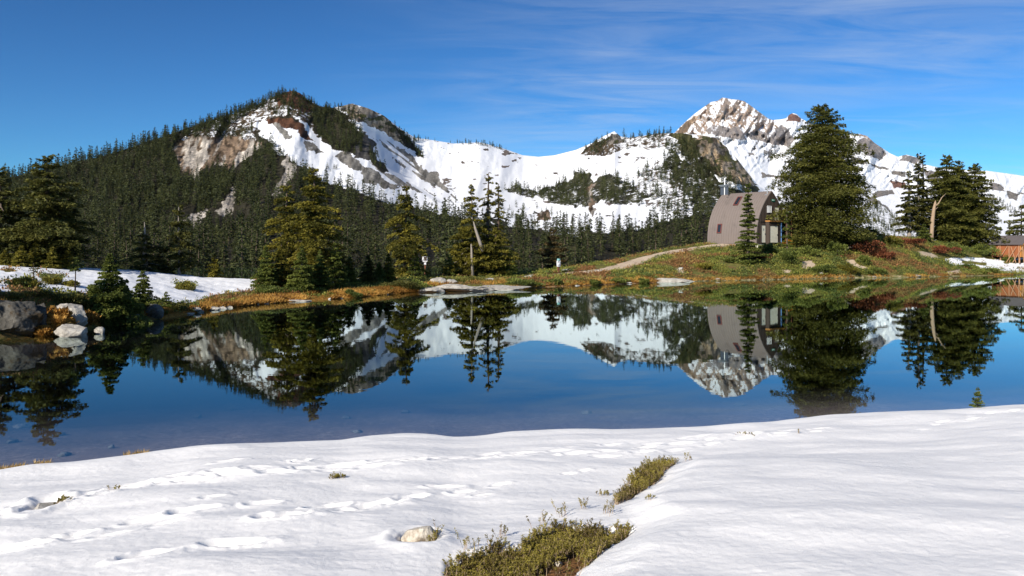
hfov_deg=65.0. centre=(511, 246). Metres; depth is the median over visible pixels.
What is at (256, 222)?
forest conifer
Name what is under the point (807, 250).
shrub
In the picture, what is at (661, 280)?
rock slab
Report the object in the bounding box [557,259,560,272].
signpost
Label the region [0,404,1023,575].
snow ground
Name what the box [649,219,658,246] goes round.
forest conifer
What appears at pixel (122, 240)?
forest conifer
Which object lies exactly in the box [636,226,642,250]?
forest conifer
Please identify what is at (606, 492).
heather tuft
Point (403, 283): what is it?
shrub
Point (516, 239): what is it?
forest conifer
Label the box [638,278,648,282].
shrub
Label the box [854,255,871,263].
shrub
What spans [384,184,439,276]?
conifer
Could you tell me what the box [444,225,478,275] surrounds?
conifer
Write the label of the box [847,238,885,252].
shrub
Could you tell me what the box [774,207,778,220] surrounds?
door
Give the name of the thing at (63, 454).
sunken stone
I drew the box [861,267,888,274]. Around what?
shrub
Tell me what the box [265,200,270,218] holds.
forest conifer
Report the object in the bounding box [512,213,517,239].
forest conifer
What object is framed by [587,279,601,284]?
shrub
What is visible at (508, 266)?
young fir
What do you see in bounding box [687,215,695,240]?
forest conifer
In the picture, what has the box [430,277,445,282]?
boulder
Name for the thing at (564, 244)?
forest conifer
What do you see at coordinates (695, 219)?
forest conifer
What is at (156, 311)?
boulder
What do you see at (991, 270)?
shrub
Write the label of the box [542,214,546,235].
forest conifer
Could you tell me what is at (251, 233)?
forest conifer
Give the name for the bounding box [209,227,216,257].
forest conifer
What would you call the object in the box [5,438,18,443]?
sunken stone
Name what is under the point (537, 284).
shrub
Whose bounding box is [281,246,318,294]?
young fir
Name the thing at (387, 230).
forest conifer
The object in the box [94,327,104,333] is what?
boulder
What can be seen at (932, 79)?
sky
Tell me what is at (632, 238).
forest conifer
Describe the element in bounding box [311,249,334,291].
young fir
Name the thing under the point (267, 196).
forest conifer
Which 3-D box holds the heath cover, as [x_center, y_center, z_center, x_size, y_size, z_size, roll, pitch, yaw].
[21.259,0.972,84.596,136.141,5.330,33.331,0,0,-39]
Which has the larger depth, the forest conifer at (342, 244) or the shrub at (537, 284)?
the forest conifer at (342, 244)
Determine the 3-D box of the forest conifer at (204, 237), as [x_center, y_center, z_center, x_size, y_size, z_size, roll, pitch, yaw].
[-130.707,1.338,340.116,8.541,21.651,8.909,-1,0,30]
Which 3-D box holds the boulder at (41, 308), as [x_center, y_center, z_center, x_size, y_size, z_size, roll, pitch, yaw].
[-19.226,3.014,32.315,0.944,1.505,0.742,0,0,-28]
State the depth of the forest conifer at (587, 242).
375.86 m
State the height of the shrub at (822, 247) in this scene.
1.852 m
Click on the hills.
(440, 170)
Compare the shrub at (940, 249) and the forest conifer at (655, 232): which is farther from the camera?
the forest conifer at (655, 232)
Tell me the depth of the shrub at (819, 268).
89.95 m
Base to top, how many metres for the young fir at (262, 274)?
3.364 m
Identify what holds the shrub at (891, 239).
on the shore ground at (161, 284)
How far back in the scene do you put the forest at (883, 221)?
2295.59 m
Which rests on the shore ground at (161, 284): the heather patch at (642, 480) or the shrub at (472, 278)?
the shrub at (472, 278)
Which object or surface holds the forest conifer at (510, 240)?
on the hills
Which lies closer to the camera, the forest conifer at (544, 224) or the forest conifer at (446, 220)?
the forest conifer at (446, 220)
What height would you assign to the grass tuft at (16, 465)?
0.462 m
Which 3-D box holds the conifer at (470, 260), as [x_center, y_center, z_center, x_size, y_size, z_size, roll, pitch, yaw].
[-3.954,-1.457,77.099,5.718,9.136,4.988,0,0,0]
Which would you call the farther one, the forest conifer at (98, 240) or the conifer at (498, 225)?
the forest conifer at (98, 240)
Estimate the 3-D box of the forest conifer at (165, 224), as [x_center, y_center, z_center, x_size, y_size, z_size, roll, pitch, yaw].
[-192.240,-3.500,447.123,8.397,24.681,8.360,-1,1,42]
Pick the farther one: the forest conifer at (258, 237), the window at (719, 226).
the forest conifer at (258, 237)
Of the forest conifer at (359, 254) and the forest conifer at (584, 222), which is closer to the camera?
the forest conifer at (359, 254)
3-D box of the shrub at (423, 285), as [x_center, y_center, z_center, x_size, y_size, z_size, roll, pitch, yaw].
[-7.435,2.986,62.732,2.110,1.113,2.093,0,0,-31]
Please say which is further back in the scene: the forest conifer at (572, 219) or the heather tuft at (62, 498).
the forest conifer at (572, 219)
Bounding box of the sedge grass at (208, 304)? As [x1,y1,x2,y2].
[3,272,1012,316]
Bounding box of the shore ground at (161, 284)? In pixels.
[0,237,1023,336]
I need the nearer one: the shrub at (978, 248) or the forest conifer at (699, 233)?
the shrub at (978, 248)
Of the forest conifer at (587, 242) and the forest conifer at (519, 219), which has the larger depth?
the forest conifer at (519, 219)
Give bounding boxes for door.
[761,225,765,242]
[769,225,777,242]
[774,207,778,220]
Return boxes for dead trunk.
[930,195,943,240]
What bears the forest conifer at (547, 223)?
on the hills
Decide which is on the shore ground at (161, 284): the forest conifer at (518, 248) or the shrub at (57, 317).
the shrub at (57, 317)
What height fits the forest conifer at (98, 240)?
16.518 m
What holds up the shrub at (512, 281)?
on the shore ground at (161, 284)
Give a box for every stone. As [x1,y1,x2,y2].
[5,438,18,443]
[12,423,30,428]
[34,502,55,509]
[55,432,64,435]
[57,452,71,456]
[273,402,303,407]
[351,429,361,433]
[401,526,436,541]
[581,410,591,413]
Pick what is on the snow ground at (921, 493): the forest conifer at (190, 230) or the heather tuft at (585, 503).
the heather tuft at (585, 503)
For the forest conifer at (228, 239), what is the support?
on the hills
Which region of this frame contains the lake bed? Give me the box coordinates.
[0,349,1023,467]
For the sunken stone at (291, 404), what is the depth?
21.68 m
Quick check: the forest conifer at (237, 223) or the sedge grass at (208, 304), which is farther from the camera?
the forest conifer at (237, 223)
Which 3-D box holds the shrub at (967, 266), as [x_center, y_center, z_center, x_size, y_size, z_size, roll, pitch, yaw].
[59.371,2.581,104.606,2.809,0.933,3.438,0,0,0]
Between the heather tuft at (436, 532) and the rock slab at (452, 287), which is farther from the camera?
the rock slab at (452, 287)
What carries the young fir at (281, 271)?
on the shore ground at (161, 284)
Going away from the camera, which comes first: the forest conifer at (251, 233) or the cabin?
the cabin
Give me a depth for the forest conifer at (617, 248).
290.81 m
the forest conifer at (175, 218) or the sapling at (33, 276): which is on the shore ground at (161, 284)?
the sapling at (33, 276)
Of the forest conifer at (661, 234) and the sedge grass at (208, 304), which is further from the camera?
the forest conifer at (661, 234)
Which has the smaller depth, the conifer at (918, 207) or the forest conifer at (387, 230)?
the conifer at (918, 207)
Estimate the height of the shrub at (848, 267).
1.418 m
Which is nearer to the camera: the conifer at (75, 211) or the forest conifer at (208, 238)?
the conifer at (75, 211)
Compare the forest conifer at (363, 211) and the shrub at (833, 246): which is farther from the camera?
the forest conifer at (363, 211)
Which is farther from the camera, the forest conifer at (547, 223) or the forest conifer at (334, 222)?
the forest conifer at (547, 223)
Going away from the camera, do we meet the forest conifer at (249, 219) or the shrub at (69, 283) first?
the shrub at (69, 283)
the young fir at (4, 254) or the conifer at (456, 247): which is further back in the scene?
the conifer at (456, 247)
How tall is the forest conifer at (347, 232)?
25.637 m
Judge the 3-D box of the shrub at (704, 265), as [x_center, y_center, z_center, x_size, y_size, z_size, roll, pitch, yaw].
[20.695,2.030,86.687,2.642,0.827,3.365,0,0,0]
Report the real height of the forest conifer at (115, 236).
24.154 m
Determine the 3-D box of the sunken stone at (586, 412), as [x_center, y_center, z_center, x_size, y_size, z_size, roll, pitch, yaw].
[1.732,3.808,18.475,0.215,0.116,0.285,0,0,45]
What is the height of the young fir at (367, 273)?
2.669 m
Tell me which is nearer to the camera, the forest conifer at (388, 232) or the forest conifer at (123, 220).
the forest conifer at (388, 232)
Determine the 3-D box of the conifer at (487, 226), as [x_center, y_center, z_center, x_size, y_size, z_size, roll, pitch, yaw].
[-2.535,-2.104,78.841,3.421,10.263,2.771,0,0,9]
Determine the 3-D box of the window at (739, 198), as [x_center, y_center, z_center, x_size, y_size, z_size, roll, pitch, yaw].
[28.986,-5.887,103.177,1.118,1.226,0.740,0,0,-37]
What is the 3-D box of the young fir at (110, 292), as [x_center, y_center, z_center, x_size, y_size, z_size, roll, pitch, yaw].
[-18.158,2.044,36.583,3.492,3.512,3.160,0,0,-27]
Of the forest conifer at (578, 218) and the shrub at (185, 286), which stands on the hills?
the forest conifer at (578, 218)
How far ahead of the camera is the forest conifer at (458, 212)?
697.30 m
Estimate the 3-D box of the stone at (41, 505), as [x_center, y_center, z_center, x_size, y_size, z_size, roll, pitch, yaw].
[-4.979,2.790,8.560,0.252,0.120,0.203,0,0,-39]
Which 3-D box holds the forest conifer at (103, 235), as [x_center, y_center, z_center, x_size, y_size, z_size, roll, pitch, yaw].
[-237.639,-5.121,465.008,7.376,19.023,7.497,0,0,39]
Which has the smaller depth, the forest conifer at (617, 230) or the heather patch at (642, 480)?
the heather patch at (642, 480)
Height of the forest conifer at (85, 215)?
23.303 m
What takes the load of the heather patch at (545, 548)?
on the snow ground at (921, 493)
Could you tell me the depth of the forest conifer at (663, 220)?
663.49 m
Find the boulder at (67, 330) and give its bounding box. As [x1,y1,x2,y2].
[54,324,87,336]
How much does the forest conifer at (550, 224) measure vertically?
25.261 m
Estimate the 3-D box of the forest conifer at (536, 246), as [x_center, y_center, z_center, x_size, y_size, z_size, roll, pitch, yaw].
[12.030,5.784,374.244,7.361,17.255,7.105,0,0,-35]
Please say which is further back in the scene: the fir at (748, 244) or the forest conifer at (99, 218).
the forest conifer at (99, 218)
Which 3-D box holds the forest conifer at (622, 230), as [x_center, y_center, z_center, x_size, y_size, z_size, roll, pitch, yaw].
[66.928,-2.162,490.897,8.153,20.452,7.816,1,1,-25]
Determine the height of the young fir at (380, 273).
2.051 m
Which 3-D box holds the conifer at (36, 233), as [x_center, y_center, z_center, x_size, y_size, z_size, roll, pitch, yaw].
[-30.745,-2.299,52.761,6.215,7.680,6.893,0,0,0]
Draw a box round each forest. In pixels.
[0,86,801,267]
[840,196,1015,236]
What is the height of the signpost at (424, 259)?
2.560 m
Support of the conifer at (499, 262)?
on the shore ground at (161, 284)
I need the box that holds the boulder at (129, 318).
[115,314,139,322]
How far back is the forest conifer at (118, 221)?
548.72 m
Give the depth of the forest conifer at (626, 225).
561.75 m
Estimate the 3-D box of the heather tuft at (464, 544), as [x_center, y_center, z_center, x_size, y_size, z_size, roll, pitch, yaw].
[-0.342,2.238,6.125,0.101,0.159,0.237,0,0,-44]
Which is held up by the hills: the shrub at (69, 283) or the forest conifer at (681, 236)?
the forest conifer at (681, 236)
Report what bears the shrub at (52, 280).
on the shore ground at (161, 284)
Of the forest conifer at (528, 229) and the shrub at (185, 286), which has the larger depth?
the forest conifer at (528, 229)
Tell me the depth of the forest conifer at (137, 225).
411.94 m
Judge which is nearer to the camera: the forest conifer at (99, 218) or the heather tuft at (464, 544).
the heather tuft at (464, 544)
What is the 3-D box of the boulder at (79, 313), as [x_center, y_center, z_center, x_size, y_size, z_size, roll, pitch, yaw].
[-18.582,2.861,33.841,1.232,0.984,1.124,0,0,-34]
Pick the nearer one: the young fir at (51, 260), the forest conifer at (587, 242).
the young fir at (51, 260)
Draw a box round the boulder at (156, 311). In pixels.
[145,304,163,318]
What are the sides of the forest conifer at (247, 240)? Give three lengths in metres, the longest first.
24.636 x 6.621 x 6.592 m
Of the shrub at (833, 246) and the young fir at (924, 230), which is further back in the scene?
the young fir at (924, 230)
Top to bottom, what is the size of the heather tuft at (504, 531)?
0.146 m
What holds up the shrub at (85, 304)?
on the shore ground at (161, 284)
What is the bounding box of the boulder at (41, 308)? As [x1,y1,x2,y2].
[36,303,46,325]
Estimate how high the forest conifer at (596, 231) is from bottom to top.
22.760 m
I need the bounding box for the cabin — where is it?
[988,235,1023,262]
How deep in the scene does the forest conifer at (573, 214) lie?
676.12 m
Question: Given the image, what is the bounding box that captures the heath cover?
[0,235,1023,316]
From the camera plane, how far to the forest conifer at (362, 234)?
517.41 m
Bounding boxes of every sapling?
[28,261,39,280]
[68,257,84,289]
[969,387,984,407]
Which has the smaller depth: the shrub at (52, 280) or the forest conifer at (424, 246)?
the shrub at (52, 280)
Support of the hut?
on the shore ground at (161, 284)
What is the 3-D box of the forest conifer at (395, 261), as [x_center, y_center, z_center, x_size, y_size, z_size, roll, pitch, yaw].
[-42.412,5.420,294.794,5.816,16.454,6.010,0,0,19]
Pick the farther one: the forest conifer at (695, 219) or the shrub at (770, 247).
the forest conifer at (695, 219)
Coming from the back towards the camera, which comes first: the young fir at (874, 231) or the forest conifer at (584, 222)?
the forest conifer at (584, 222)
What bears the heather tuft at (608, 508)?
on the snow ground at (921, 493)
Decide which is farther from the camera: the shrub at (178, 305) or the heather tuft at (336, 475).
the shrub at (178, 305)
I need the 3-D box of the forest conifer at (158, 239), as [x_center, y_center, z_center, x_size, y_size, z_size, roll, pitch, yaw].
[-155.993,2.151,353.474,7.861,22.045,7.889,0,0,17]
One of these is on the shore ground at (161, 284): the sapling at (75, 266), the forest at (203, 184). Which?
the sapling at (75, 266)
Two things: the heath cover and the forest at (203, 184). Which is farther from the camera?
the forest at (203, 184)
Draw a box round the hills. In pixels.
[2,91,797,267]
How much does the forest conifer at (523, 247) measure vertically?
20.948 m
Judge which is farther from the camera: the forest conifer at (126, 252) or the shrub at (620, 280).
the forest conifer at (126, 252)
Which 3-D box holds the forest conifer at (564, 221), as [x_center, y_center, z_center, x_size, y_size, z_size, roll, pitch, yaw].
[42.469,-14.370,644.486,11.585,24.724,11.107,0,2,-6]
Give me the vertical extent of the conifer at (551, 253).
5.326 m
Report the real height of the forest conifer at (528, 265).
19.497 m
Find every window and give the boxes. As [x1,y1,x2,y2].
[716,224,721,232]
[733,196,741,205]
[767,206,771,212]
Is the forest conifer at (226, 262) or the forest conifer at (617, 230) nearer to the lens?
the forest conifer at (226, 262)
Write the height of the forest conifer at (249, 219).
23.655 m
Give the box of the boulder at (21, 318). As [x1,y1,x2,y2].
[0,300,43,334]
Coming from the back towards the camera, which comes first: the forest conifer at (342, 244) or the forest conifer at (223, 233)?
the forest conifer at (223, 233)
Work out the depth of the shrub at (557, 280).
71.46 m
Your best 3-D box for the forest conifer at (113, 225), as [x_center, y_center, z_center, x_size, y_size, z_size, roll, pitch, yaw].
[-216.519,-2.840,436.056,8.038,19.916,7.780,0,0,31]
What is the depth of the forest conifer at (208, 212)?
602.88 m
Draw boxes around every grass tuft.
[0,461,25,468]
[31,458,54,463]
[122,449,150,454]
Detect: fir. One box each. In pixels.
[0,250,11,265]
[10,245,35,267]
[28,243,44,267]
[38,247,64,268]
[60,250,79,269]
[83,253,153,326]
[124,282,145,307]
[130,270,167,313]
[149,251,175,273]
[160,291,174,309]
[203,253,226,277]
[250,245,281,287]
[269,240,292,287]
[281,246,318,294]
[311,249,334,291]
[324,242,353,288]
[340,257,361,284]
[358,254,379,283]
[375,262,386,282]
[383,254,398,282]
[404,251,423,277]
[440,255,456,275]
[499,250,518,276]
[729,183,771,263]
[778,211,796,255]
[867,226,881,235]
[916,223,933,241]
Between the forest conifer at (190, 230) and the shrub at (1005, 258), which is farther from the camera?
the forest conifer at (190, 230)
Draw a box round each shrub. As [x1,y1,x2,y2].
[0,289,54,298]
[8,276,41,288]
[29,321,56,335]
[41,276,62,283]
[46,305,78,328]
[50,291,86,302]
[61,279,81,286]
[75,300,103,309]
[85,309,101,325]
[171,302,189,309]
[173,281,195,290]
[252,285,285,294]
[345,289,362,297]
[380,279,421,289]
[404,278,429,289]
[454,276,491,281]
[505,277,533,285]
[531,281,542,286]
[545,278,562,284]
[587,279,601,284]
[609,277,630,282]
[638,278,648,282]
[695,262,713,268]
[715,255,740,262]
[755,243,779,253]
[777,248,802,263]
[794,245,820,255]
[807,264,838,273]
[810,236,838,249]
[826,241,848,255]
[836,263,860,273]
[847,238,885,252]
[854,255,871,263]
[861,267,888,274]
[868,247,896,258]
[882,235,904,244]
[901,238,926,243]
[930,245,961,253]
[937,241,972,253]
[957,263,979,268]
[966,243,1001,255]
[973,267,1001,273]
[1001,253,1013,261]
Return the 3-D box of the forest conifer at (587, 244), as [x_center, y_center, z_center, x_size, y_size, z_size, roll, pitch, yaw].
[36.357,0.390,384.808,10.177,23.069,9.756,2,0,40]
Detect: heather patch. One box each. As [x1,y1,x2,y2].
[442,517,633,575]
[612,455,678,505]
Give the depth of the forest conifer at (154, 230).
300.69 m
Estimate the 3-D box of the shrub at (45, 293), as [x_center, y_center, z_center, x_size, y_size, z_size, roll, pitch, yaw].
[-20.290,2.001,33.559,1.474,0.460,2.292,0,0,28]
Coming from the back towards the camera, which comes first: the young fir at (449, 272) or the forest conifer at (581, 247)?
the forest conifer at (581, 247)
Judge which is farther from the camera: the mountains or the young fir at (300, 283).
the mountains
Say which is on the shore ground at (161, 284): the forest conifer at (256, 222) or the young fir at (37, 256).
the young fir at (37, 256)
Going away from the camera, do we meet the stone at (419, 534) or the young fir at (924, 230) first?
the stone at (419, 534)
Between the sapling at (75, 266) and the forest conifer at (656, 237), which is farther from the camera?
the forest conifer at (656, 237)
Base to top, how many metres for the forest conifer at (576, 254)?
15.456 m
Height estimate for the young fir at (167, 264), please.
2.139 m
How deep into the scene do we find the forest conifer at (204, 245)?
345.08 m
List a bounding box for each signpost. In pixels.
[422,256,427,272]
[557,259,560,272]
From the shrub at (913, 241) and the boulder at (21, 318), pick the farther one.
the shrub at (913, 241)
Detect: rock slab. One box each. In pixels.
[289,299,311,301]
[418,287,444,291]
[435,284,493,290]
[477,285,530,289]
[657,278,689,282]
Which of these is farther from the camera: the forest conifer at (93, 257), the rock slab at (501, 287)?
the forest conifer at (93, 257)
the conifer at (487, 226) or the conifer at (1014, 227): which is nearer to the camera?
the conifer at (487, 226)
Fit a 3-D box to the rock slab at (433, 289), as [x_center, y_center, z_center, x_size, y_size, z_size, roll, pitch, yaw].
[-6.875,3.428,62.601,3.342,0.620,1.735,0,0,0]
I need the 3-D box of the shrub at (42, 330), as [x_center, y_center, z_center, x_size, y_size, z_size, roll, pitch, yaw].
[-18.827,3.329,32.196,1.381,0.689,1.453,0,0,0]
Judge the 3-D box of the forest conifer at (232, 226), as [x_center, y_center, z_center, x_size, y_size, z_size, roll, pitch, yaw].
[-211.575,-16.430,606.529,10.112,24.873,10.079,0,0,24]
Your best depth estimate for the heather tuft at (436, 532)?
6.47 m
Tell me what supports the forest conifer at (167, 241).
on the hills
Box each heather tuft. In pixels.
[53,494,71,503]
[328,472,345,478]
[426,519,443,541]
[454,528,480,549]
[492,524,507,536]
[526,510,551,527]
[551,499,566,516]
[578,497,588,508]
[595,489,608,495]
[603,500,614,514]
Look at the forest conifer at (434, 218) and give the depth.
676.46 m
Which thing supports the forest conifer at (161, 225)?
on the hills
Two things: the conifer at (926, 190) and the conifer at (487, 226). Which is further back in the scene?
the conifer at (926, 190)
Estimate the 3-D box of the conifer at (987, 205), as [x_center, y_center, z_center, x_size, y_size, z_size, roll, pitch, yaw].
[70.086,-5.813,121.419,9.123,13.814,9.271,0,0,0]
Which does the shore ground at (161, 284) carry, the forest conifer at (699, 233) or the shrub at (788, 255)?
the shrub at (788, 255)
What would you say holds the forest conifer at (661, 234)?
on the hills
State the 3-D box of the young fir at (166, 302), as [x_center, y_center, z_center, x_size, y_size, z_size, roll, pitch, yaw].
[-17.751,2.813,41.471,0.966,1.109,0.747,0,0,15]
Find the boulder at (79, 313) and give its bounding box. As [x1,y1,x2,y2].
[56,303,87,325]
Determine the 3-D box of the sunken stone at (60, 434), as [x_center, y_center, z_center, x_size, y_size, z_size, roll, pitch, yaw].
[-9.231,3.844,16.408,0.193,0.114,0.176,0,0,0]
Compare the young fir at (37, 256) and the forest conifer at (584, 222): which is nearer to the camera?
the young fir at (37, 256)
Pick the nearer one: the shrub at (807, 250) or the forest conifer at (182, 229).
the shrub at (807, 250)
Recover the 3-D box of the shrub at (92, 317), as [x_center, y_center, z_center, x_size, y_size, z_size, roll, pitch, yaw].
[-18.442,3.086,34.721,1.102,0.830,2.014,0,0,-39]
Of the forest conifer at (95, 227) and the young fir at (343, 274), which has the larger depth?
the forest conifer at (95, 227)
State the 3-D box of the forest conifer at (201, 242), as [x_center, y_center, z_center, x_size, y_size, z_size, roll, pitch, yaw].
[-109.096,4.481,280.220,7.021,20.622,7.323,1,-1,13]
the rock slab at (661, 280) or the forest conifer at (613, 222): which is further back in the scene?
the forest conifer at (613, 222)
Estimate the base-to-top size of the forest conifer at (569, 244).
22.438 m
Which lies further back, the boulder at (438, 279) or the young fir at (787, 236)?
the young fir at (787, 236)
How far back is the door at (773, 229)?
99.59 m
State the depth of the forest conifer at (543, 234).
374.64 m
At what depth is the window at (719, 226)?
103.33 m
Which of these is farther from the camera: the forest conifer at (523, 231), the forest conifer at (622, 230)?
the forest conifer at (622, 230)
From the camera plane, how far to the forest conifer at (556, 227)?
601.66 m
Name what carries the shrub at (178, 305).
on the shore ground at (161, 284)
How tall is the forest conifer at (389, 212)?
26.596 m
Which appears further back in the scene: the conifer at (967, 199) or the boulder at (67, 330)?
the conifer at (967, 199)
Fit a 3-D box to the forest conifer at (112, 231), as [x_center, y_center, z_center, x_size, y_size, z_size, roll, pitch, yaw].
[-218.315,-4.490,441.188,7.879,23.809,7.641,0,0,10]
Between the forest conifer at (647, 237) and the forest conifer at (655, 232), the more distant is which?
the forest conifer at (655, 232)
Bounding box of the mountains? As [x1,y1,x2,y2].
[675,98,1023,240]
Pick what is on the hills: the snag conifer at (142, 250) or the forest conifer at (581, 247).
the forest conifer at (581, 247)
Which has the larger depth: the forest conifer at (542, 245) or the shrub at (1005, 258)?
the forest conifer at (542, 245)
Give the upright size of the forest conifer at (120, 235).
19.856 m
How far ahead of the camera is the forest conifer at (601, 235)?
524.75 m
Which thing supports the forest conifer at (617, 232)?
on the hills
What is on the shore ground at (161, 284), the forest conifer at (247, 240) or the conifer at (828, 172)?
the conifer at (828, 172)
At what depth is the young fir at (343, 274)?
58.74 m
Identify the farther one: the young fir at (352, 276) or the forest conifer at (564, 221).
the forest conifer at (564, 221)
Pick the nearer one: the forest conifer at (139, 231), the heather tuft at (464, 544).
the heather tuft at (464, 544)
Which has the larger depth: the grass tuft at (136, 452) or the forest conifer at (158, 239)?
the forest conifer at (158, 239)
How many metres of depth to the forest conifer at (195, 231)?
338.95 m
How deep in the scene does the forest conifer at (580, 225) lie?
394.82 m
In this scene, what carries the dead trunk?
on the shore ground at (161, 284)
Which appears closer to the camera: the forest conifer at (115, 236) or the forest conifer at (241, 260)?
the forest conifer at (241, 260)
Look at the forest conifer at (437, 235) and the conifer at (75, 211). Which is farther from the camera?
the forest conifer at (437, 235)
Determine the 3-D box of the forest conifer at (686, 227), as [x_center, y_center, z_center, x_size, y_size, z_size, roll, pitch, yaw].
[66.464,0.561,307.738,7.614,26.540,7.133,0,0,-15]
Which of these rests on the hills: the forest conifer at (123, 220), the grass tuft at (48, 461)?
the forest conifer at (123, 220)
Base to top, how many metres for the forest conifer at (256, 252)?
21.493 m
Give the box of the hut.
[707,178,796,246]
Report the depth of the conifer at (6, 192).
51.95 m
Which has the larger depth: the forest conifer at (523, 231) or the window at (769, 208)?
the forest conifer at (523, 231)
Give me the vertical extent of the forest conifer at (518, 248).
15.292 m
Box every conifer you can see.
[0,154,103,264]
[0,165,33,256]
[28,198,97,260]
[81,207,89,221]
[88,235,99,267]
[90,216,99,250]
[90,231,105,267]
[95,222,106,249]
[96,211,103,237]
[96,228,102,250]
[102,216,109,245]
[106,217,120,248]
[107,223,119,252]
[107,225,118,263]
[115,212,122,235]
[116,222,168,272]
[116,232,128,267]
[118,225,122,246]
[118,236,133,267]
[121,219,127,238]
[124,220,135,257]
[133,220,139,251]
[133,222,147,260]
[148,223,161,265]
[155,227,165,265]
[159,219,163,243]
[160,219,171,255]
[160,222,174,262]
[163,204,202,274]
[171,212,177,233]
[172,224,187,267]
[183,228,196,266]
[191,228,203,264]
[191,231,205,267]
[197,227,209,266]
[199,225,211,267]
[204,219,214,261]
[206,210,215,231]
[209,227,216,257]
[218,229,227,260]
[218,237,229,267]
[222,208,230,232]
[225,209,236,236]
[225,218,232,246]
[231,215,250,267]
[233,217,243,247]
[240,218,250,252]
[244,222,259,266]
[245,218,251,244]
[247,227,264,267]
[249,226,262,267]
[254,217,259,241]
[256,216,271,267]
[258,223,264,253]
[259,185,312,277]
[262,195,270,216]
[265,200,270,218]
[278,167,355,280]
[325,219,343,265]
[336,227,350,265]
[341,221,355,260]
[351,199,358,223]
[354,243,363,267]
[357,206,365,228]
[358,221,365,251]
[360,235,377,266]
[369,223,380,258]
[370,233,382,266]
[377,216,393,258]
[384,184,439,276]
[385,217,393,251]
[385,232,394,264]
[386,201,391,221]
[389,239,398,267]
[413,233,433,267]
[422,212,431,239]
[431,208,438,233]
[435,220,441,251]
[437,212,451,263]
[442,184,498,275]
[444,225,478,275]
[449,221,459,261]
[455,207,460,231]
[474,173,498,272]
[475,229,520,275]
[490,182,512,271]
[506,233,515,260]
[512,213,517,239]
[512,226,526,261]
[513,221,520,245]
[514,245,524,267]
[517,215,521,239]
[517,233,530,267]
[520,230,528,257]
[522,235,534,267]
[526,220,532,245]
[532,241,543,267]
[535,236,546,267]
[537,233,547,267]
[538,228,567,268]
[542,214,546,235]
[544,217,551,240]
[546,222,556,252]
[552,216,561,241]
[558,233,573,265]
[560,214,566,239]
[562,227,573,266]
[569,216,574,241]
[571,213,575,236]
[571,241,578,264]
[574,222,584,257]
[574,227,587,263]
[575,213,583,236]
[579,224,597,262]
[582,212,586,234]
[583,226,595,262]
[584,218,595,258]
[592,217,599,241]
[593,216,608,249]
[607,221,615,246]
[611,211,615,233]
[612,214,624,246]
[613,218,624,252]
[613,229,624,258]
[617,227,626,254]
[622,215,631,245]
[625,240,631,255]
[626,223,638,250]
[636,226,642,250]
[642,225,652,251]
[643,217,649,241]
[647,210,651,232]
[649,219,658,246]
[650,222,660,250]
[658,220,665,247]
[661,210,665,233]
[671,225,691,246]
[679,214,690,244]
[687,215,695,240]
[688,215,697,243]
[692,214,699,243]
[694,215,704,242]
[765,103,878,245]
[890,171,928,236]
[902,153,935,236]
[913,154,986,245]
[913,155,937,232]
[931,160,988,245]
[959,163,1009,252]
[1003,205,1023,235]
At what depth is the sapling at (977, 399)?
16.14 m
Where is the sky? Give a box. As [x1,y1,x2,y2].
[0,0,1023,175]
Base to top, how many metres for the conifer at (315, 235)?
9.150 m
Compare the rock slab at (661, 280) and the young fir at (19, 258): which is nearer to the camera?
the young fir at (19, 258)
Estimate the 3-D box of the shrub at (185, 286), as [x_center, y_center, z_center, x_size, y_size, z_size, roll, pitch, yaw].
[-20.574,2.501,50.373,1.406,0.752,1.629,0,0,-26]
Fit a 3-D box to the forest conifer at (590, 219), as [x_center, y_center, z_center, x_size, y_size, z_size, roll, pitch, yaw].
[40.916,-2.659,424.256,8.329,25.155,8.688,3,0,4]
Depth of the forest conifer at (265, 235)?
305.42 m
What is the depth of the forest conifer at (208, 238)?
373.34 m
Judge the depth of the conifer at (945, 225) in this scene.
119.27 m
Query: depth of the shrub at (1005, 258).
117.22 m
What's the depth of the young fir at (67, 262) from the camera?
51.81 m
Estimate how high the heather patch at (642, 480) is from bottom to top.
0.460 m
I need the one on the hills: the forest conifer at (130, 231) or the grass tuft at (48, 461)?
the forest conifer at (130, 231)
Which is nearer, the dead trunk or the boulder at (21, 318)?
the boulder at (21, 318)
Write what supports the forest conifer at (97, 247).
on the hills
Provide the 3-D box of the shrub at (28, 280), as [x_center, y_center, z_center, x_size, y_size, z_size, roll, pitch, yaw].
[-21.677,1.665,35.903,1.513,0.782,1.278,0,0,40]
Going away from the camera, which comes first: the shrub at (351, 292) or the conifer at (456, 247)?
the shrub at (351, 292)
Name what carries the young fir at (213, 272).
on the shore ground at (161, 284)
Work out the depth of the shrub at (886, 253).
97.29 m
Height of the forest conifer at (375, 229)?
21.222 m
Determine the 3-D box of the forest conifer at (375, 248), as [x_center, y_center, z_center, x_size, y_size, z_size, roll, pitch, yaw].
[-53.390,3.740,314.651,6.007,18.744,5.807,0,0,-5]
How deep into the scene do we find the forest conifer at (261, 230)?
389.00 m

